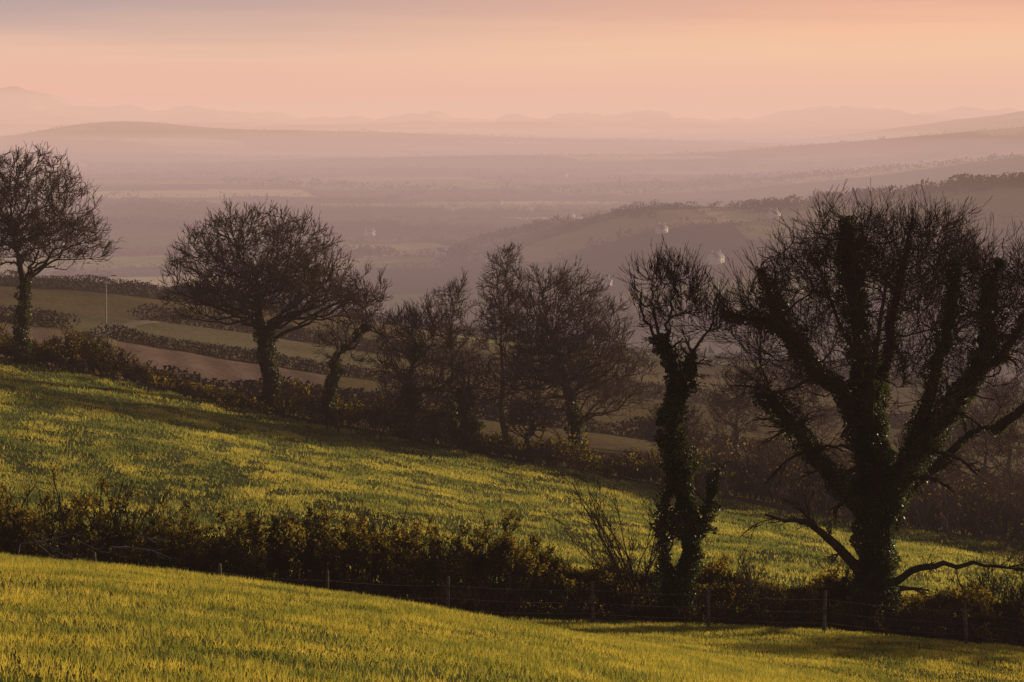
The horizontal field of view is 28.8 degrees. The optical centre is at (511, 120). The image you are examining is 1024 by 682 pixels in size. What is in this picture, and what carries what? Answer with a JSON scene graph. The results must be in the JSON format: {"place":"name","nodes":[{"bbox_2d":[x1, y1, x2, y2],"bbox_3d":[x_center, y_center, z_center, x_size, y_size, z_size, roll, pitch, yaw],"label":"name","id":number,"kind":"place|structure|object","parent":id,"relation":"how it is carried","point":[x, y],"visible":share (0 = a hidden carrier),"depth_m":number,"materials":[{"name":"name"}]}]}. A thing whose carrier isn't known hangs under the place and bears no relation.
{"place":"outdoors","nodes":[
{"label":"outdoors","id":0,"kind":"place"},
{"bbox_2d":[0,86,1023,681],"bbox_3d":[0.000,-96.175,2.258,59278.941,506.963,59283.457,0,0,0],"label":"ground","id":1,"kind":"structure","parent":0,"point":[24,114],"depth_m":1504.51,"materials":[{"name":"green plant"}]},
{"bbox_2d":[0,305,81,328],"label":"field hedge","id":2,"kind":"object","parent":1,"relation":"on","point":[40,316],"visible":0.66,"depth_m":256.14,"materials":[{"name":"plant"}]},
{"bbox_2d":[0,142,124,365],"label":"beech tree","id":3,"kind":"object","parent":1,"relation":"on","point":[16,232],"visible":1,"depth_m":140.44,"materials":[{"name":"brown plant"}]},
{"bbox_2d":[57,331,94,371],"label":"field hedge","id":4,"kind":"object","parent":1,"relation":"on","point":[91,335],"visible":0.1,"depth_m":234.78,"materials":[{"name":"green plant"}]},
{"bbox_2d":[105,275,116,329],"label":"street lamp","id":5,"kind":"object","parent":1,"relation":"on","point":[106,300],"visible":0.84,"depth_m":257.95,"materials":[{"name":"metal"}]},
{"bbox_2d":[95,320,167,380],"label":"farm track","id":6,"kind":"structure","parent":1,"relation":"on","point":[132,324],"depth_m":289.09,"materials":[{"name":"brown soil"}]},
{"bbox_2d":[0,274,320,314],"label":"field hedge","id":7,"kind":"object","parent":1,"relation":"on","point":[122,287],"visible":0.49,"depth_m":398.45,"materials":[{"name":"green plant"}]},
{"bbox_2d":[153,373,200,387],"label":"field gate","id":8,"kind":"structure","parent":1,"relation":"on","point":[183,377],"depth_m":143.48,"materials":[{"name":"brown wood"}]},
{"bbox_2d":[90,323,447,388],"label":"field hedge","id":9,"kind":"object","parent":1,"relation":"on","point":[250,353],"visible":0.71,"depth_m":251.63,"materials":[{"name":"plant"}]},
{"bbox_2d":[156,194,390,413],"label":"beech tree","id":10,"kind":"object","parent":1,"relation":"on","point":[313,288],"visible":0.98,"depth_m":142.28,"materials":[{"name":"brown plant"}]},
{"bbox_2d":[311,259,396,425],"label":"ash tree","id":11,"kind":"object","parent":1,"relation":"on","point":[331,383],"visible":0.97,"depth_m":141.28,"materials":[{"name":"brown plant"}]},
{"bbox_2d":[0,321,733,496],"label":"hawthorn scrub","id":12,"kind":"object","parent":1,"relation":"on","point":[91,358],"visible":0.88,"depth_m":141.23,"materials":[{"name":"brown plant"}]},
{"bbox_2d":[364,227,375,235],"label":"farmhouse","id":13,"kind":"object","parent":1,"relation":"on","point":[367,232],"visible":0.74,"depth_m":2097.47,"materials":[{"name":"stone"}]},
{"bbox_2d":[365,287,476,439],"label":"hawthorn tree","id":14,"kind":"object","parent":1,"relation":"on","point":[413,348],"visible":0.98,"depth_m":141.69,"materials":[{"name":"brown plant"}]},
{"bbox_2d":[435,246,447,256],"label":"farmhouse","id":15,"kind":"object","parent":1,"relation":"on","point":[439,251],"visible":0.81,"depth_m":1697.44,"materials":[{"name":"stone"}]},
{"bbox_2d":[426,267,486,426],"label":"hawthorn tree","id":16,"kind":"object","parent":1,"relation":"on","point":[457,292],"visible":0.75,"depth_m":165.88,"materials":[{"name":"brown plant"}]},
{"bbox_2d":[443,354,492,454],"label":"holly tree","id":17,"kind":"object","parent":1,"relation":"on","point":[464,394],"visible":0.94,"depth_m":140.20,"materials":[{"name":"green plant"}]},
{"bbox_2d":[493,198,502,204],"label":"farmhouse","id":18,"kind":"object","parent":1,"relation":"on","point":[497,201],"visible":1,"depth_m":2897.42,"materials":[{"name":"stone"}]},
{"bbox_2d":[485,251,512,262],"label":"farm barn","id":19,"kind":"structure","parent":1,"relation":"on","point":[491,253],"depth_m":1556.59,"materials":[{"name":"stone"}]},
{"bbox_2d":[469,242,535,436],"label":"sycamore tree","id":20,"kind":"object","parent":1,"relation":"on","point":[504,272],"visible":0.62,"depth_m":164.87,"materials":[{"name":"brown plant"}]},
{"bbox_2d":[0,552,1023,681],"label":"foreground grass","id":21,"kind":"structure","parent":1,"relation":"on","point":[707,667],"depth_m":32.06,"materials":[{"name":"green plant"}]},
{"bbox_2d":[0,357,1023,603],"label":"pasture grass","id":22,"kind":"structure","parent":1,"relation":"on","point":[392,495],"depth_m":110.68,"materials":[{"name":"green plant"}]},
{"bbox_2d":[0,462,1023,645],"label":"gorse hedge","id":23,"kind":"object","parent":1,"relation":"on","point":[370,553],"visible":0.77,"depth_m":68.03,"materials":[{"name":"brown plant"}]},
{"bbox_2d":[0,126,1023,195],"bbox_3d":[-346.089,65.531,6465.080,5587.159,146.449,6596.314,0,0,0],"label":"woodland","id":24,"kind":"object","parent":1,"relation":"on","point":[619,187],"visible":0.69,"depth_m":4751.23,"materials":[{"name":"plant"}]},
{"bbox_2d":[0,179,1023,387],"bbox_3d":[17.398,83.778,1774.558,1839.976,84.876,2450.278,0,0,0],"label":"hedgerow trees","id":25,"kind":"object","parent":1,"relation":"on","point":[71,270],"visible":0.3,"depth_m":1647.09,"materials":[{"name":"green plant"}]},
{"bbox_2d":[0,269,1023,397],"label":"field hedge","id":26,"kind":"object","parent":1,"relation":"on","point":[11,271],"visible":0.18,"depth_m":492.77,"materials":[{"name":"green plant"}]},
{"bbox_2d":[1,171,1023,331],"bbox_3d":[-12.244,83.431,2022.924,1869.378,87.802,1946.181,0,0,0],"label":"woodland","id":27,"kind":"object","parent":1,"relation":"on","point":[173,209],"visible":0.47,"depth_m":2179.62,"materials":[{"name":"plant"}]},
{"bbox_2d":[1,118,1023,199],"bbox_3d":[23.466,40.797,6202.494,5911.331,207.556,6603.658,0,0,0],"label":"hedgerow trees","id":28,"kind":"object","parent":1,"relation":"on","point":[272,173],"visible":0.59,"depth_m":4885.06,"materials":[{"name":"plant"}]},
{"bbox_2d":[4,551,1023,646],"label":"bramble verge","id":29,"kind":"structure","parent":1,"relation":"on","point":[1003,633],"depth_m":66.47,"materials":[{"name":"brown plant"}]},
{"bbox_2d":[18,529,88,559],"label":"fallen branches","id":30,"kind":"object","parent":29,"relation":"on","point":[50,546],"visible":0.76,"depth_m":66.06,"materials":[{"name":"brown wood"}]},
{"bbox_2d":[80,534,178,561],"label":"fallen branches","id":31,"kind":"object","parent":29,"relation":"on","point":[138,548],"visible":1,"depth_m":66.07,"materials":[{"name":"brown wood"}]},
{"bbox_2d":[14,552,1023,643],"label":"wire fence","id":32,"kind":"object","parent":1,"relation":"on","point":[708,604],"visible":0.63,"depth_m":63.69,"materials":[{"name":"brown wood"}]},
{"bbox_2d":[515,259,530,272],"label":"farmhouse","id":33,"kind":"object","parent":1,"relation":"on","point":[523,264],"visible":0.7,"depth_m":1447.80,"materials":[{"name":"stone"}]},
{"bbox_2d":[500,389,565,461],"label":"elder bush","id":34,"kind":"object","parent":1,"relation":"on","point":[523,410],"visible":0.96,"depth_m":140.75,"materials":[{"name":"brown plant"}]},
{"bbox_2d":[558,172,567,176],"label":"farmhouse","id":35,"kind":"object","parent":1,"relation":"on","point":[562,174],"visible":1,"depth_m":4296.81,"materials":[{"name":"stone"}]},
{"bbox_2d":[470,256,665,470],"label":"sycamore tree","id":36,"kind":"object","parent":1,"relation":"on","point":[560,374],"visible":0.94,"depth_m":145.74,"materials":[{"name":"brown plant"}]},
{"bbox_2d":[565,212,574,217],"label":"farmhouse","id":37,"kind":"object","parent":1,"relation":"on","point":[571,214],"visible":0.62,"depth_m":2397.71,"materials":[{"name":"stone"}]},
{"bbox_2d":[127,302,1023,439],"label":"field hedge","id":38,"kind":"object","parent":1,"relation":"on","point":[893,421],"visible":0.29,"depth_m":339.88,"materials":[{"name":"green plant"}]},
{"bbox_2d":[133,365,1023,491],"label":"field hedge","id":39,"kind":"object","parent":1,"relation":"on","point":[250,386],"visible":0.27,"depth_m":207.44,"materials":[{"name":"green plant"}]},
{"bbox_2d":[596,274,612,287],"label":"farmhouse","id":40,"kind":"object","parent":1,"relation":"on","point":[606,278],"visible":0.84,"depth_m":1288.02,"materials":[{"name":"stone"}]},
{"bbox_2d":[545,460,683,611],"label":"hazel bush","id":41,"kind":"object","parent":1,"relation":"on","point":[612,560],"visible":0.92,"depth_m":67.36,"materials":[{"name":"brown plant"}]},
{"bbox_2d":[655,222,668,233],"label":"farmhouse","id":42,"kind":"object","parent":1,"relation":"on","point":[661,228],"visible":1,"depth_m":1487.62,"materials":[{"name":"stone"}]},
{"bbox_2d":[638,397,713,447],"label":"alder tree","id":43,"kind":"object","parent":1,"relation":"on","point":[652,424],"visible":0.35,"depth_m":184.49,"materials":[{"name":"brown plant"}]},
{"bbox_2d":[612,234,747,619],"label":"ivy clad ash tree","id":44,"kind":"object","parent":1,"relation":"on","point":[674,589],"visible":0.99,"depth_m":65.80,"materials":[{"name":"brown plant"}]},
{"bbox_2d":[706,250,724,264],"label":"farmhouse","id":45,"kind":"object","parent":1,"relation":"on","point":[715,258],"visible":0.98,"depth_m":1326.49,"materials":[{"name":"stone"}]},
{"bbox_2d":[434,176,1023,262],"bbox_3d":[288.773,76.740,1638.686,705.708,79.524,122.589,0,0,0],"label":"spur tree line","id":46,"kind":"object","parent":1,"relation":"on","point":[461,253],"visible":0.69,"depth_m":1635.16,"materials":[{"name":"plant"}]},
{"bbox_2d":[704,363,771,458],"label":"alder tree","id":47,"kind":"object","parent":1,"relation":"on","point":[724,406],"visible":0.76,"depth_m":189.30,"materials":[{"name":"brown plant"}]},
{"bbox_2d":[722,542,789,620],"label":"hazel bush","id":48,"kind":"object","parent":1,"relation":"on","point":[747,578],"visible":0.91,"depth_m":67.16,"materials":[{"name":"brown plant"}]},
{"bbox_2d":[767,208,780,219],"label":"farmhouse","id":49,"kind":"object","parent":1,"relation":"on","point":[771,214],"visible":0.91,"depth_m":1557.23,"materials":[{"name":"stone"}]},
{"bbox_2d":[766,366,839,465],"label":"alder tree","id":50,"kind":"object","parent":1,"relation":"on","point":[819,424],"visible":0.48,"depth_m":204.26,"materials":[{"name":"brown plant"}]},
{"bbox_2d":[657,428,1023,550],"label":"willow scrub","id":51,"kind":"object","parent":1,"relation":"on","point":[938,508],"visible":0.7,"depth_m":133.79,"materials":[{"name":"plant"}]},
{"bbox_2d":[687,179,1023,629],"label":"ivy clad oak tree","id":52,"kind":"object","parent":1,"relation":"on","point":[875,497],"visible":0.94,"depth_m":67.32,"materials":[{"name":"brown plant"}]},
{"bbox_2d":[895,204,909,215],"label":"farmhouse","id":53,"kind":"object","parent":1,"relation":"on","point":[906,211],"visible":0.4,"depth_m":1527.96,"materials":[{"name":"stone"}]},
{"bbox_2d":[889,428,977,486],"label":"alder tree","id":54,"kind":"object","parent":1,"relation":"on","point":[900,436],"visible":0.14,"depth_m":177.92,"materials":[{"name":"brown plant"}]},
{"bbox_2d":[946,389,1023,489],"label":"alder tree","id":55,"kind":"object","parent":1,"relation":"on","point":[988,410],"visible":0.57,"depth_m":184.63,"materials":[{"name":"brown plant"}]},
{"bbox_2d":[972,371,1023,501],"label":"alder tree","id":56,"kind":"object","parent":1,"relation":"on","point":[1016,391],"visible":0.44,"depth_m":199.87,"materials":[{"name":"brown plant"}]},
{"bbox_2d":[0,0,1023,119],"label":"sky","id":57,"kind":"structure","parent":0,"point":[302,59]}
]}

